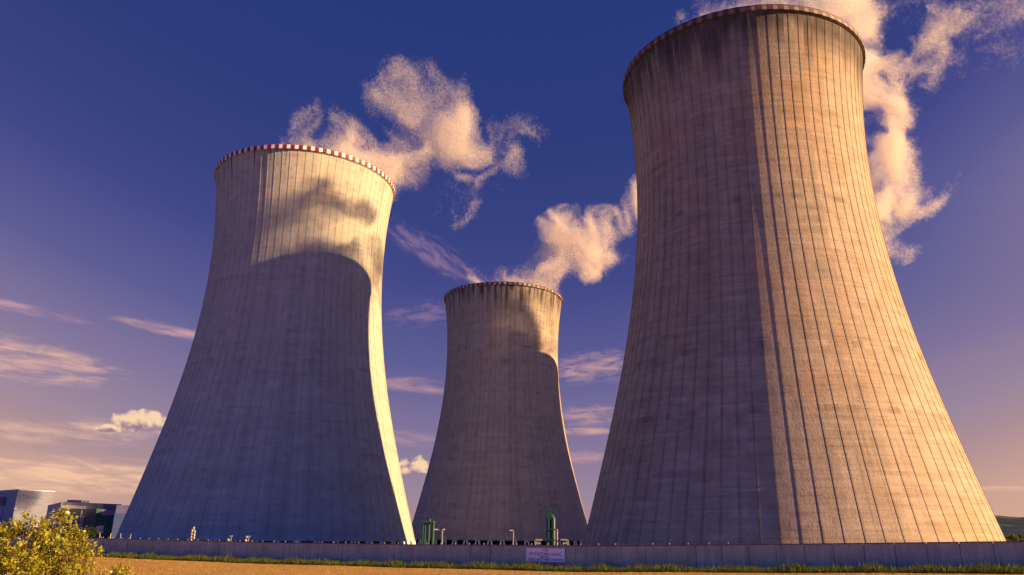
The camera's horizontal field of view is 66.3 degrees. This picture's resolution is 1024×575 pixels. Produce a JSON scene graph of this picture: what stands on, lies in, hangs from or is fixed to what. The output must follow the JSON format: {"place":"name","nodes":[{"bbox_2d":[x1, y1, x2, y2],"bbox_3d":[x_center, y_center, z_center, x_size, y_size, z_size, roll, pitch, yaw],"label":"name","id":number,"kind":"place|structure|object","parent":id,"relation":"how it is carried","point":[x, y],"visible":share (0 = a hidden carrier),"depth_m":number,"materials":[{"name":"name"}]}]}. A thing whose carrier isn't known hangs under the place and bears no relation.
{"place":"outdoors","nodes":[
{"label":"outdoors","id":0,"kind":"place"},
{"bbox_2d":[0,489,54,535],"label":"reactor hall","id":1,"kind":"structure","parent":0,"point":[14,503],"depth_m":528.37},
{"bbox_2d":[45,500,121,537],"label":"turbine hall","id":2,"kind":"structure","parent":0,"point":[85,510],"depth_m":419.59,"materials":[{"name":"grey"}]},
{"bbox_2d":[111,505,128,537],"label":"blue block","id":3,"kind":"structure","parent":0,"point":[120,513],"depth_m":383.27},
{"bbox_2d":[293,67,518,217],"bbox_3d":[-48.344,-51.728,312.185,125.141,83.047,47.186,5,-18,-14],"label":"steam plume","id":4,"kind":"object","parent":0,"point":[396,163],"visible":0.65,"depth_m":314.81,"materials":[{"name":"white"}]},
{"bbox_2d":[0,0,1023,523],"label":"sky","id":5,"kind":"structure","parent":0,"point":[118,117],"materials":[{"name":"blue"}]},
{"bbox_2d":[1,553,1023,574],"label":"field","id":6,"kind":"structure","parent":0,"point":[139,570],"depth_m":93.23,"materials":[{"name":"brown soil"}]},
{"bbox_2d":[0,505,104,574],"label":"wild rose bush","id":7,"kind":"object","parent":6,"relation":"on","point":[42,562],"visible":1,"depth_m":8.66,"materials":[{"name":"yellow plant"}]},
{"bbox_2d":[95,561,133,574],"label":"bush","id":8,"kind":"object","parent":6,"relation":"on","point":[117,570],"visible":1,"depth_m":8.35,"materials":[{"name":"yellow plant"}]},
{"bbox_2d":[0,535,1023,571],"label":"perimeter wall","id":9,"kind":"structure","parent":6,"relation":"on","point":[899,554],"depth_m":95.72,"materials":[{"name":"concrete"}]},
{"bbox_2d":[526,547,564,562],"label":"warning sign","id":10,"kind":"object","parent":9,"relation":"attached to","point":[534,554],"visible":0.98,"depth_m":100.38,"materials":[{"name":"silver metal"}]},
{"bbox_2d":[3,548,1023,573],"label":"verge grass","id":11,"kind":"structure","parent":6,"relation":"on","point":[877,568],"depth_m":93.98,"materials":[{"name":"green plant"}]},
{"bbox_2d":[472,180,636,289],"bbox_3d":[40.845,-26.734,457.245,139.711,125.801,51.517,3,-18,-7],"label":"steam plume","id":12,"kind":"object","parent":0,"point":[562,240],"visible":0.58,"depth_m":454.29,"materials":[{"name":"white"}]},
{"bbox_2d":[850,2,942,255],"bbox_3d":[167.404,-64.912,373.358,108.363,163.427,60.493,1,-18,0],"label":"steam plume","id":13,"kind":"object","parent":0,"point":[887,145],"visible":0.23,"depth_m":370.40,"materials":[{"name":"white"}]},
{"bbox_2d":[995,515,1023,540],"bbox_3d":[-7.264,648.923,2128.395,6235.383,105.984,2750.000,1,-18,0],"label":"hills","id":14,"kind":"structure","parent":0,"point":[1009,525],"depth_m":1883.48,"materials":[{"name":"green plant"}]},
{"bbox_3d":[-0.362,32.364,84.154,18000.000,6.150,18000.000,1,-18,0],"label":"ground","id":15,"kind":"structure","parent":0,"visible":0},
{"bbox_2d":[12,526,29,535],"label":"dark shrub","id":16,"kind":"object","parent":15,"relation":"on","point":[25,530],"visible":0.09,"depth_m":155.47,"materials":[{"name":"green plant"}]},
{"bbox_2d":[61,524,82,535],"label":"dark shrub","id":17,"kind":"object","parent":15,"relation":"on","point":[79,525],"visible":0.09,"depth_m":148.97,"materials":[{"name":"green plant"}]},
{"bbox_2d":[85,527,99,537],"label":"dark shrub","id":18,"kind":"object","parent":15,"relation":"on","point":[92,531],"visible":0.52,"depth_m":147.06,"materials":[{"name":"green plant"}]},
{"bbox_2d":[92,508,115,537],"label":"green annex","id":19,"kind":"object","parent":15,"relation":"on","point":[103,521],"visible":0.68,"depth_m":389.73,"materials":[{"name":"teal paint"}]},
{"bbox_2d":[97,526,103,532],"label":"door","id":20,"kind":"structure","parent":19,"relation":"in","point":[100,528],"depth_m":387.96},
{"bbox_2d":[190,527,195,539],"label":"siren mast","id":21,"kind":"object","parent":15,"relation":"on","point":[192,534],"visible":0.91,"depth_m":129.79,"materials":[{"name":"white metal"}]},
{"bbox_2d":[115,144,415,543],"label":"cooling tower","id":22,"kind":"structure","parent":15,"relation":"on","point":[277,426],"depth_m":244.48,"materials":[{"name":"concrete"}]},
{"bbox_2d":[421,519,434,543],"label":"vent pipe cluster","id":23,"kind":"object","parent":15,"relation":"on","point":[429,522],"visible":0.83,"depth_m":319.24,"materials":[{"name":"green paint"}]},
{"bbox_2d":[434,529,444,543],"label":"lamp post","id":24,"kind":"object","parent":15,"relation":"on","point":[441,535],"visible":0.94,"depth_m":285.70,"materials":[{"name":"grey metal"}]},
{"bbox_2d":[410,281,587,544],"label":"cooling tower","id":25,"kind":"structure","parent":15,"relation":"on","point":[500,466],"depth_m":384.53,"materials":[{"name":"concrete"}]},
{"bbox_2d":[535,539,542,544],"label":"steel frame","id":26,"kind":"object","parent":15,"relation":"on","point":[537,543],"visible":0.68,"depth_m":284.95,"materials":[{"name":"white metal"}]},
{"bbox_2d":[545,506,555,544],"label":"vent stack","id":27,"kind":"object","parent":15,"relation":"on","point":[550,528],"visible":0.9,"depth_m":319.43,"materials":[{"name":"teal paint"}]},
{"bbox_2d":[561,539,568,544],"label":"steel frame","id":28,"kind":"object","parent":15,"relation":"on","point":[567,543],"visible":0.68,"depth_m":284.98,"materials":[{"name":"white metal"}]},
{"bbox_2d":[583,4,1005,545],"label":"cooling tower","id":29,"kind":"structure","parent":15,"relation":"on","point":[777,384],"depth_m":171.60,"materials":[{"name":"concrete"}]},
{"bbox_2d":[702,0,1008,76],"bbox_3d":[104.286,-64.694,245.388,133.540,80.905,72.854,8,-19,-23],"label":"steam plume","id":30,"kind":"object","parent":29,"relation":"on","point":[850,5],"visible":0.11,"depth_m":232.64,"materials":[{"name":"white"}]},
{"bbox_2d":[1007,532,1019,540],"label":"broadleaf tree","id":31,"kind":"object","parent":15,"relation":"on","point":[1013,537],"visible":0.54,"depth_m":514.55,"materials":[{"name":"green plant"}]},
{"bbox_2d":[1018,533,1023,540],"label":"broadleaf tree","id":32,"kind":"object","parent":15,"relation":"on","point":[1021,536],"visible":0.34,"depth_m":495.88,"materials":[{"name":"green plant"}]}
]}

